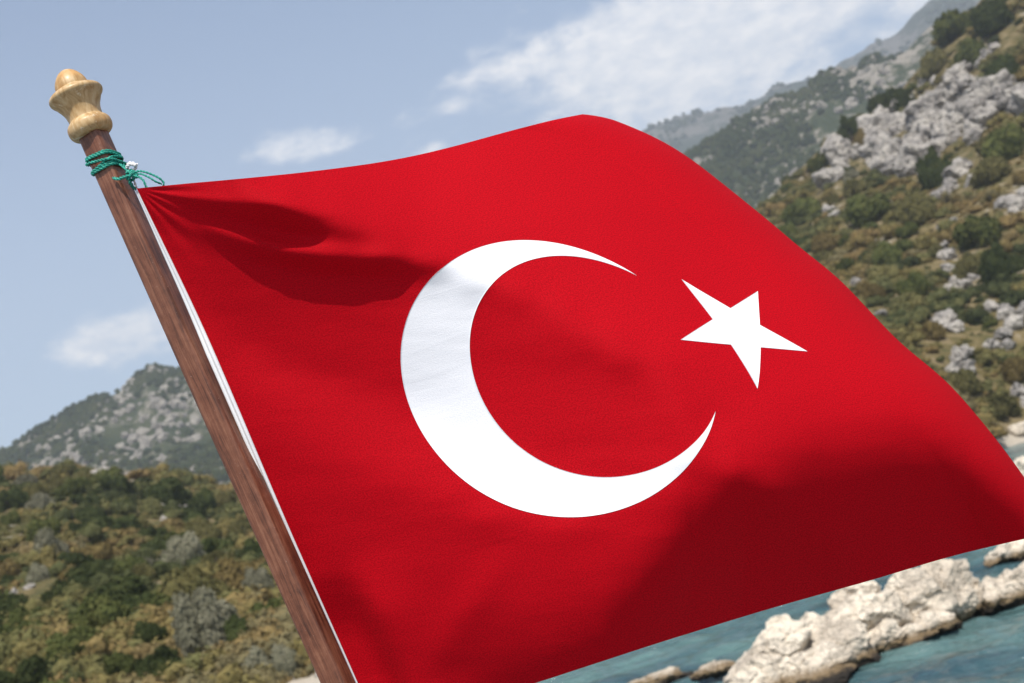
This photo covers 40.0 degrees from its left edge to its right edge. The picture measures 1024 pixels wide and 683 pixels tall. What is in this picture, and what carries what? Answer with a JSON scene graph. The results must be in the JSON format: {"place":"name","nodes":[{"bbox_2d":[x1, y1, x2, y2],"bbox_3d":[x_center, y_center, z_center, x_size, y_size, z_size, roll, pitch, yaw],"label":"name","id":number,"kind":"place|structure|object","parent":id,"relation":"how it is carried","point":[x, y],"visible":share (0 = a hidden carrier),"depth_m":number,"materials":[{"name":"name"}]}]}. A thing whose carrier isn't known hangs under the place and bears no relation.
{"place":"outdoors","nodes":[
{"label":"outdoors","id":0,"kind":"place"},
{"bbox_2d":[49,69,355,682],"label":"flagpole","id":1,"kind":"object","parent":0,"point":[75,99],"visible":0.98,"depth_m":1.62,"materials":[{"name":"brown wood"}]},
{"bbox_2d":[85,149,164,190],"bbox_3d":[-0.449,-0.197,1.651,0.098,0.072,0.041,-19,-9,19],"label":"twine","id":2,"kind":"object","parent":1,"relation":"attached to","point":[130,173],"visible":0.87,"depth_m":1.64,"materials":[{"name":"green fabric"}]},
{"bbox_2d":[136,114,1023,682],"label":"flag","id":3,"kind":"object","parent":1,"relation":"attached to","point":[542,402],"visible":0.99,"depth_m":1.61,"materials":[{"name":"red fabric"}]},
{"bbox_2d":[0,0,928,447],"label":"sky","id":4,"kind":"structure","parent":0,"point":[194,91],"materials":[{"name":"blue"}]},
{"bbox_2d":[8,25,936,483],"bbox_3d":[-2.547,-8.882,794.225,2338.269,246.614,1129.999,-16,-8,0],"label":"mountain","id":5,"kind":"structure","parent":0,"point":[900,69],"depth_m":795.71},
{"bbox_2d":[0,47,935,483],"bbox_3d":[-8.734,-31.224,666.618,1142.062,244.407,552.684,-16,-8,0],"label":"mountain woods","id":6,"kind":"object","parent":5,"relation":"on","point":[730,141],"visible":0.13,"depth_m":810.17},
{"bbox_2d":[31,55,906,483],"bbox_3d":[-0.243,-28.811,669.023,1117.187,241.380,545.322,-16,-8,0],"label":"mountain rocks","id":7,"kind":"object","parent":5,"relation":"on","point":[159,403],"visible":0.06,"depth_m":784.47,"materials":[{"name":"stone"}]},
{"bbox_2d":[1,0,1023,682],"bbox_3d":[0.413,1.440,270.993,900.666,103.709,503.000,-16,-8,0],"label":"hillside","id":8,"kind":"structure","parent":0,"point":[1009,34],"depth_m":147.05,"materials":[{"name":"stone"}]},
{"bbox_2d":[0,510,20,525],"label":"bush","id":9,"kind":"object","parent":8,"relation":"on","point":[12,518],"visible":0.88,"depth_m":112.72,"materials":[{"name":"green plant"}]},
{"bbox_2d":[0,557,22,580],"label":"bush","id":10,"kind":"object","parent":8,"relation":"on","point":[9,567],"visible":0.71,"depth_m":82.13,"materials":[{"name":"brown plant"}]},
{"bbox_2d":[0,594,26,614],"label":"bush","id":11,"kind":"object","parent":8,"relation":"on","point":[11,601],"visible":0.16,"depth_m":59.93,"materials":[{"name":"green plant"}]},
{"bbox_2d":[0,486,29,513],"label":"bush","id":12,"kind":"object","parent":8,"relation":"on","point":[14,497],"visible":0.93,"depth_m":125.20,"materials":[{"name":"green plant"}]},
{"bbox_2d":[7,605,45,625],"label":"bush","id":13,"kind":"object","parent":8,"relation":"on","point":[17,615],"visible":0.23,"depth_m":55.66,"materials":[{"name":"green plant"}]},
{"bbox_2d":[15,654,57,682],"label":"bush","id":14,"kind":"object","parent":8,"relation":"on","point":[32,668],"visible":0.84,"depth_m":45.53,"materials":[{"name":"green plant"}]},
{"bbox_2d":[26,562,49,583],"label":"olive tree","id":15,"kind":"object","parent":8,"relation":"on","point":[36,573],"visible":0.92,"depth_m":76.68,"materials":[{"name":"grey plant"}]},
{"bbox_2d":[24,492,55,510],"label":"olive tree","id":16,"kind":"object","parent":8,"relation":"on","point":[40,500],"visible":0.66,"depth_m":122.19,"materials":[{"name":"grey plant"}]},
{"bbox_2d":[25,516,61,541],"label":"bush","id":17,"kind":"object","parent":8,"relation":"on","point":[54,524],"visible":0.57,"depth_m":95.81,"materials":[{"name":"green plant"}]},
{"bbox_2d":[32,526,69,553],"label":"olive tree","id":18,"kind":"object","parent":8,"relation":"on","point":[42,537],"visible":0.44,"depth_m":86.08,"materials":[{"name":"grey plant"}]},
{"bbox_2d":[48,463,74,477],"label":"bush","id":19,"kind":"object","parent":8,"relation":"on","point":[64,469],"visible":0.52,"depth_m":146.06,"materials":[{"name":"green plant"}]},
{"bbox_2d":[40,576,91,603],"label":"bush","id":20,"kind":"object","parent":8,"relation":"on","point":[56,588],"visible":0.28,"depth_m":67.73,"materials":[{"name":"green plant"}]},
{"bbox_2d":[53,478,85,497],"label":"bush","id":21,"kind":"object","parent":8,"relation":"on","point":[71,486],"visible":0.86,"depth_m":128.62,"materials":[{"name":"green plant"}]},
{"bbox_2d":[56,552,93,566],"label":"bush","id":22,"kind":"object","parent":8,"relation":"on","point":[74,558],"visible":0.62,"depth_m":82.18,"materials":[{"name":"green plant"}]},
{"bbox_2d":[44,625,109,661],"bbox_3d":[-14.811,10.437,47.607,1.943,1.613,2.226,-22,-10,38],"label":"bush","id":23,"kind":"object","parent":8,"relation":"on","point":[72,640],"visible":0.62,"depth_m":47.03,"materials":[{"name":"green plant"}]},
{"bbox_2d":[65,558,112,580],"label":"bush","id":24,"kind":"object","parent":8,"relation":"on","point":[88,568],"visible":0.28,"depth_m":70.35,"materials":[{"name":"green plant"}]},
{"bbox_2d":[75,504,104,522],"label":"bush","id":25,"kind":"object","parent":8,"relation":"on","point":[88,512],"visible":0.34,"depth_m":112.01,"materials":[{"name":"green plant"}]},
{"bbox_2d":[67,593,131,630],"bbox_3d":[-15.034,10.274,51.362,2.420,2.181,2.697,-14,-8,-14],"label":"bush","id":26,"kind":"object","parent":8,"relation":"on","point":[93,610],"visible":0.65,"depth_m":50.62,"materials":[{"name":"green plant"}]},
{"bbox_2d":[76,541,126,560],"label":"bush","id":27,"kind":"object","parent":8,"relation":"on","point":[102,550],"visible":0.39,"depth_m":85.33,"materials":[{"name":"brown plant"}]},
{"bbox_2d":[90,465,124,485],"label":"bush","id":28,"kind":"object","parent":8,"relation":"on","point":[113,471],"visible":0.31,"depth_m":139.85,"materials":[{"name":"green plant"}]},
{"bbox_2d":[88,475,136,494],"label":"bush","id":29,"kind":"object","parent":8,"relation":"on","point":[119,482],"visible":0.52,"depth_m":130.79,"materials":[{"name":"green plant"}]},
{"bbox_2d":[88,514,141,530],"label":"bush","id":30,"kind":"object","parent":8,"relation":"on","point":[123,522],"visible":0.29,"depth_m":104.19,"materials":[{"name":"green plant"}]},
{"bbox_2d":[102,651,134,676],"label":"bush","id":31,"kind":"object","parent":8,"relation":"on","point":[116,662],"visible":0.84,"depth_m":44.93,"materials":[{"name":"green plant"}]},
{"bbox_2d":[87,573,150,604],"bbox_3d":[-15.722,10.408,56.831,2.560,2.099,2.750,-21,-9,30],"label":"bush","id":32,"kind":"object","parent":8,"relation":"on","point":[119,588],"visible":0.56,"depth_m":56.19,"materials":[{"name":"green plant"}]},
{"bbox_2d":[113,555,147,573],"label":"bush","id":33,"kind":"object","parent":8,"relation":"on","point":[126,562],"visible":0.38,"depth_m":74.38,"materials":[{"name":"green plant"}]},
{"bbox_2d":[131,561,156,580],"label":"bush","id":34,"kind":"object","parent":8,"relation":"on","point":[146,569],"visible":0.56,"depth_m":68.44,"materials":[{"name":"green plant"}]},
{"bbox_2d":[132,619,169,643],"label":"bush","id":35,"kind":"object","parent":8,"relation":"on","point":[147,632],"visible":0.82,"depth_m":47.41,"materials":[{"name":"green plant"}]},
{"bbox_2d":[136,533,166,551],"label":"bush","id":36,"kind":"object","parent":8,"relation":"on","point":[157,542],"visible":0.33,"depth_m":92.98,"materials":[{"name":"green plant"}]},
{"bbox_2d":[132,592,171,610],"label":"bush","id":37,"kind":"object","parent":8,"relation":"on","point":[159,598],"visible":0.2,"depth_m":52.68,"materials":[{"name":"green plant"}]},
{"bbox_2d":[137,526,168,537],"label":"bush","id":38,"kind":"object","parent":8,"relation":"on","point":[151,531],"visible":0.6,"depth_m":98.84,"materials":[{"name":"green plant"}]},
{"bbox_2d":[132,645,181,677],"bbox_3d":[-11.093,10.320,44.365,1.591,1.474,2.068,-13,-9,-22],"label":"bush","id":39,"kind":"object","parent":8,"relation":"on","point":[149,663],"visible":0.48,"depth_m":44.23,"materials":[{"name":"green plant"}]},
{"bbox_2d":[139,476,190,505],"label":"bush","id":40,"kind":"object","parent":8,"relation":"on","point":[170,488],"visible":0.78,"depth_m":124.72,"materials":[{"name":"green plant"}]},
{"bbox_2d":[156,530,205,564],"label":"olive tree","id":41,"kind":"object","parent":8,"relation":"on","point":[185,547],"visible":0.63,"depth_m":74.58,"materials":[{"name":"grey plant"}]},
{"bbox_2d":[180,500,206,518],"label":"bush","id":42,"kind":"object","parent":8,"relation":"on","point":[192,506],"visible":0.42,"depth_m":119.67,"materials":[{"name":"green plant"}]},
{"bbox_2d":[156,564,231,600],"bbox_3d":[-12.614,9.888,54.920,2.991,2.445,2.846,-20,-9,28],"label":"bush","id":43,"kind":"object","parent":8,"relation":"on","point":[187,579],"visible":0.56,"depth_m":54.23,"materials":[{"name":"green plant"}]},
{"bbox_2d":[183,515,215,531],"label":"bush","id":44,"kind":"object","parent":8,"relation":"on","point":[193,523],"visible":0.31,"depth_m":103.30,"materials":[{"name":"green plant"}]},
{"bbox_2d":[189,487,216,508],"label":"bush","id":45,"kind":"object","parent":8,"relation":"on","point":[205,496],"visible":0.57,"depth_m":126.17,"materials":[{"name":"green plant"}]},
{"bbox_2d":[168,586,240,656],"bbox_3d":[-10.086,9.451,46.356,2.247,2.881,2.416,-18,-8,11],"label":"bush","id":46,"kind":"object","parent":8,"relation":"on","point":[202,614],"visible":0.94,"depth_m":45.88,"materials":[{"name":"grey plant"}]},
{"bbox_2d":[189,523,222,538],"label":"bush","id":47,"kind":"object","parent":8,"relation":"on","point":[207,531],"visible":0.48,"depth_m":99.99,"materials":[{"name":"green plant"}]},
{"bbox_2d":[198,537,234,554],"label":"bush","id":48,"kind":"object","parent":8,"relation":"on","point":[209,544],"visible":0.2,"depth_m":77.71,"materials":[{"name":"green plant"}]},
{"bbox_2d":[196,549,237,567],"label":"bush","id":49,"kind":"object","parent":8,"relation":"on","point":[211,558],"visible":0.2,"depth_m":69.65,"materials":[{"name":"green plant"}]},
{"bbox_2d":[213,490,237,506],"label":"bush","id":50,"kind":"object","parent":8,"relation":"on","point":[221,497],"visible":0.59,"depth_m":133.13,"materials":[{"name":"green plant"}]},
{"bbox_2d":[212,558,257,591],"bbox_3d":[-11.663,10.010,58.046,2.279,2.117,2.140,-20,-9,27],"label":"bush","id":51,"kind":"object","parent":8,"relation":"on","point":[230,573],"visible":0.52,"depth_m":57.44,"materials":[{"name":"brown plant"}]},
{"bbox_2d":[223,613,248,641],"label":"bush","id":52,"kind":"object","parent":8,"relation":"on","point":[234,626],"visible":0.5,"depth_m":45.73,"materials":[{"name":"green plant"}]},
{"bbox_2d":[227,518,252,536],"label":"bush","id":53,"kind":"object","parent":8,"relation":"on","point":[241,526],"visible":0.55,"depth_m":104.25,"materials":[{"name":"green plant"}]},
{"bbox_2d":[236,538,261,558],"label":"bush","id":54,"kind":"object","parent":8,"relation":"on","point":[249,544],"visible":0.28,"depth_m":73.21,"materials":[{"name":"green plant"}]},
{"bbox_2d":[241,644,271,669],"bbox_3d":[-7.577,9.721,41.983,1.083,1.390,1.124,-17,-8,8],"label":"rock","id":55,"kind":"object","parent":8,"relation":"on","point":[256,654],"visible":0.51,"depth_m":41.78,"materials":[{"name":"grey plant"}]},
{"bbox_2d":[241,566,274,592],"bbox_3d":[-10.256,9.898,56.469,1.188,1.941,1.422,-8,-11,-44],"label":"olive tree","id":56,"kind":"object","parent":8,"relation":"on","point":[253,576],"visible":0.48,"depth_m":56.27,"materials":[{"name":"grey plant"}]},
{"bbox_2d":[248,596,284,612],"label":"bush","id":57,"kind":"object","parent":8,"relation":"on","point":[274,602],"visible":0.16,"depth_m":48.88,"materials":[{"name":"green plant"}]},
{"bbox_2d":[267,643,299,676],"bbox_3d":[-6.703,9.538,41.499,1.101,1.437,0.920,-8,-11,-43],"label":"bush","id":58,"kind":"object","parent":8,"relation":"on","point":[283,658],"visible":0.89,"depth_m":41.26,"materials":[{"name":"grey plant"}]},
{"bbox_2d":[0,0,1023,682],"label":"hillside scrub","id":59,"kind":"object","parent":8,"relation":"on","point":[908,312],"visible":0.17,"depth_m":115.73,"materials":[{"name":"plant"}]},
{"bbox_2d":[778,196,821,222],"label":"bush","id":60,"kind":"object","parent":8,"relation":"on","point":[807,205],"visible":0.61,"depth_m":204.76,"materials":[{"name":"green plant"}]},
{"bbox_2d":[806,152,829,174],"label":"bush","id":61,"kind":"object","parent":8,"relation":"on","point":[819,162],"visible":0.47,"depth_m":243.83,"materials":[{"name":"green plant"}]},
{"bbox_2d":[811,231,841,255],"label":"bush","id":62,"kind":"object","parent":8,"relation":"on","point":[821,241],"visible":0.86,"depth_m":171.03,"materials":[{"name":"brown plant"}]},
{"bbox_2d":[836,115,857,143],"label":"bush","id":63,"kind":"object","parent":8,"relation":"on","point":[848,130],"visible":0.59,"depth_m":251.13,"materials":[{"name":"green plant"}]},
{"bbox_2d":[836,257,858,270],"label":"bush","id":64,"kind":"object","parent":8,"relation":"on","point":[846,263],"visible":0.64,"depth_m":155.06,"materials":[{"name":"green plant"}]},
{"bbox_2d":[841,177,867,197],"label":"bush","id":65,"kind":"object","parent":8,"relation":"on","point":[854,186],"visible":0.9,"depth_m":201.35,"materials":[{"name":"green plant"}]},
{"bbox_2d":[844,193,891,227],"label":"bush","id":66,"kind":"object","parent":8,"relation":"on","point":[861,210],"visible":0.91,"depth_m":174.26,"materials":[{"name":"green plant"}]},
{"bbox_2d":[854,280,886,299],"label":"bush","id":67,"kind":"object","parent":8,"relation":"on","point":[865,289],"visible":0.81,"depth_m":133.46,"materials":[{"name":"brown plant"}]},
{"bbox_2d":[871,240,902,265],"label":"bush","id":68,"kind":"object","parent":8,"relation":"on","point":[884,252],"visible":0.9,"depth_m":150.09,"materials":[{"name":"green plant"}]},
{"bbox_2d":[866,86,916,113],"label":"bush","id":69,"kind":"object","parent":8,"relation":"on","point":[900,95],"visible":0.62,"depth_m":253.43,"materials":[{"name":"green plant"}]},
{"bbox_2d":[894,221,919,237],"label":"bush","id":70,"kind":"object","parent":8,"relation":"on","point":[908,229],"visible":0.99,"depth_m":159.76,"materials":[{"name":"green plant"}]},
{"bbox_2d":[893,271,930,296],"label":"bush","id":71,"kind":"object","parent":8,"relation":"on","point":[916,282],"visible":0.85,"depth_m":133.50,"materials":[{"name":"green plant"}]},
{"bbox_2d":[892,189,936,224],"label":"bush","id":72,"kind":"object","parent":8,"relation":"on","point":[916,207],"visible":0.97,"depth_m":163.81,"materials":[{"name":"green plant"}]},
{"bbox_2d":[811,60,1023,189],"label":"rock outcrop","id":73,"kind":"object","parent":8,"relation":"on","point":[949,109],"visible":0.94,"depth_m":211.84,"materials":[{"name":"grey stone"}]},
{"bbox_2d":[916,320,946,340],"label":"bush","id":74,"kind":"object","parent":8,"relation":"on","point":[930,330],"visible":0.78,"depth_m":119.00,"materials":[{"name":"brown plant"}]},
{"bbox_2d":[915,145,951,190],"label":"bush","id":75,"kind":"object","parent":8,"relation":"on","point":[930,168],"visible":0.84,"depth_m":182.74,"materials":[{"name":"green plant"}]},
{"bbox_2d":[919,46,948,78],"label":"bush","id":76,"kind":"object","parent":8,"relation":"on","point":[934,62],"visible":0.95,"depth_m":256.67,"materials":[{"name":"green plant"}]},
{"bbox_2d":[936,217,957,272],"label":"limestone rock","id":77,"kind":"object","parent":8,"relation":"on","point":[946,253],"visible":0.56,"depth_m":147.12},
{"bbox_2d":[930,308,964,332],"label":"limestone rock","id":78,"kind":"object","parent":8,"relation":"on","point":[948,320],"visible":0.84,"depth_m":122.84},
{"bbox_2d":[930,8,971,46],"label":"bush","id":79,"kind":"object","parent":8,"relation":"on","point":[948,26],"visible":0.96,"depth_m":263.35,"materials":[{"name":"green plant"}]},
{"bbox_2d":[930,157,972,199],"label":"limestone rock","id":80,"kind":"object","parent":8,"relation":"on","point":[959,167],"visible":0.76,"depth_m":179.38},
{"bbox_2d":[944,344,975,372],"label":"limestone rock","id":81,"kind":"object","parent":8,"relation":"on","point":[959,356],"visible":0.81,"depth_m":113.10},
{"bbox_2d":[943,273,979,290],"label":"limestone rock","id":82,"kind":"object","parent":8,"relation":"on","point":[963,283],"visible":0.64,"depth_m":134.09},
{"bbox_2d":[946,367,982,394],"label":"bush","id":83,"kind":"object","parent":8,"relation":"on","point":[961,380],"visible":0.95,"depth_m":109.33,"materials":[{"name":"green plant"}]},
{"bbox_2d":[954,251,980,279],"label":"bush","id":84,"kind":"object","parent":8,"relation":"on","point":[969,263],"visible":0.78,"depth_m":136.88,"materials":[{"name":"green plant"}]},
{"bbox_2d":[953,37,987,65],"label":"bush","id":85,"kind":"object","parent":8,"relation":"on","point":[969,49],"visible":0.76,"depth_m":238.05,"materials":[{"name":"green plant"}]},
{"bbox_2d":[952,214,1002,249],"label":"bush","id":86,"kind":"object","parent":8,"relation":"on","point":[971,231],"visible":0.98,"depth_m":146.84,"materials":[{"name":"green plant"}]},
{"bbox_2d":[973,42,1000,68],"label":"limestone rock","id":87,"kind":"object","parent":8,"relation":"on","point":[991,49],"visible":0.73,"depth_m":235.80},
{"bbox_2d":[969,155,1012,188],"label":"bush","id":88,"kind":"object","parent":8,"relation":"on","point":[989,171],"visible":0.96,"depth_m":166.66,"materials":[{"name":"green plant"}]},
{"bbox_2d":[968,0,1015,38],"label":"bush","id":89,"kind":"object","parent":8,"relation":"on","point":[988,18],"visible":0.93,"depth_m":245.01,"materials":[{"name":"green plant"}]},
{"bbox_2d":[978,239,1023,284],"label":"bush","id":90,"kind":"object","parent":8,"relation":"on","point":[994,258],"visible":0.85,"depth_m":131.81,"materials":[{"name":"green plant"}]},
{"bbox_2d":[981,123,1023,160],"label":"bush","id":91,"kind":"object","parent":8,"relation":"on","point":[1007,142],"visible":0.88,"depth_m":172.73,"materials":[{"name":"green plant"}]},
{"bbox_2d":[982,299,1023,350],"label":"limestone rock","id":92,"kind":"object","parent":8,"relation":"on","point":[1011,316],"visible":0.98,"depth_m":118.84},
{"bbox_2d":[983,393,1022,420],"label":"bush","id":93,"kind":"object","parent":8,"relation":"on","point":[1007,406],"visible":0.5,"depth_m":108.24,"materials":[{"name":"green plant"}]},
{"bbox_2d":[984,52,1021,75],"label":"bush","id":94,"kind":"object","parent":8,"relation":"on","point":[1008,62],"visible":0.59,"depth_m":209.66,"materials":[{"name":"green plant"}]},
{"bbox_2d":[993,186,1023,212],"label":"limestone rock","id":95,"kind":"object","parent":8,"relation":"on","point":[1013,203],"visible":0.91,"depth_m":154.61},
{"bbox_2d":[999,355,1023,384],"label":"bush","id":96,"kind":"object","parent":8,"relation":"on","point":[1012,369],"visible":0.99,"depth_m":112.38,"materials":[{"name":"green plant"}]},
{"bbox_2d":[1010,381,1023,407],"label":"limestone rock","id":97,"kind":"object","parent":8,"relation":"on","point":[1016,389],"visible":0.91,"depth_m":110.76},
{"bbox_2d":[537,442,1023,682],"bbox_3d":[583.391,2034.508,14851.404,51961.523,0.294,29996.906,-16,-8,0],"label":"water","id":98,"kind":"structure","parent":0,"point":[989,649],"depth_m":22.12,"materials":[{"name":"liquid"}]},
{"bbox_2d":[630,666,693,682],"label":"shore rock","id":99,"kind":"object","parent":98,"relation":"in","point":[669,674],"visible":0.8,"depth_m":22.77,"materials":[{"name":"beige stone"}]},
{"bbox_2d":[689,660,735,681],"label":"shore rock","id":100,"kind":"object","parent":98,"relation":"in","point":[716,669],"visible":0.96,"depth_m":21.87,"materials":[{"name":"beige stone"}]},
{"bbox_2d":[723,612,881,682],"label":"shore rock","id":101,"kind":"object","parent":98,"relation":"in","point":[810,647],"visible":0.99,"depth_m":18.73,"materials":[{"name":"beige stone"}]},
{"bbox_2d":[822,558,978,653],"bbox_3d":[5.481,3.808,20.002,2.399,1.176,1.242,-11,-9,-30],"label":"shore rock","id":102,"kind":"object","parent":98,"relation":"in","point":[895,606],"visible":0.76,"depth_m":19.70,"materials":[{"name":"beige stone"}]},
{"bbox_2d":[898,610,956,647],"bbox_3d":[5.520,4.062,19.525,1.261,0.481,0.855,-11,-10,-32],"label":"shore rock","id":103,"kind":"object","parent":98,"relation":"in","point":[925,625],"visible":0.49,"depth_m":19.33,"materials":[{"name":"beige stone"}]},
{"bbox_2d":[970,561,1023,617],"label":"shore rock","id":104,"kind":"object","parent":98,"relation":"in","point":[1004,590],"visible":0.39,"depth_m":20.40,"materials":[{"name":"beige stone"}]},
{"bbox_2d":[983,539,1023,567],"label":"shore rock","id":105,"kind":"object","parent":98,"relation":"in","point":[1008,552],"visible":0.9,"depth_m":25.84,"materials":[{"name":"beige stone"}]},
{"bbox_2d":[646,0,979,152],"bbox_3d":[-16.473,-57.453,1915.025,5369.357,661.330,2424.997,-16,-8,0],"label":"mountain","id":106,"kind":"structure","parent":0,"point":[708,124],"depth_m":2243.49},
{"bbox_2d":[642,0,974,147],"bbox_3d":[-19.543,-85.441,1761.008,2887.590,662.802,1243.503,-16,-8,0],"label":"mountain woods","id":107,"kind":"object","parent":106,"relation":"on","point":[750,102],"visible":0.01,"depth_m":2274.75,"materials":[{"name":"stone"}]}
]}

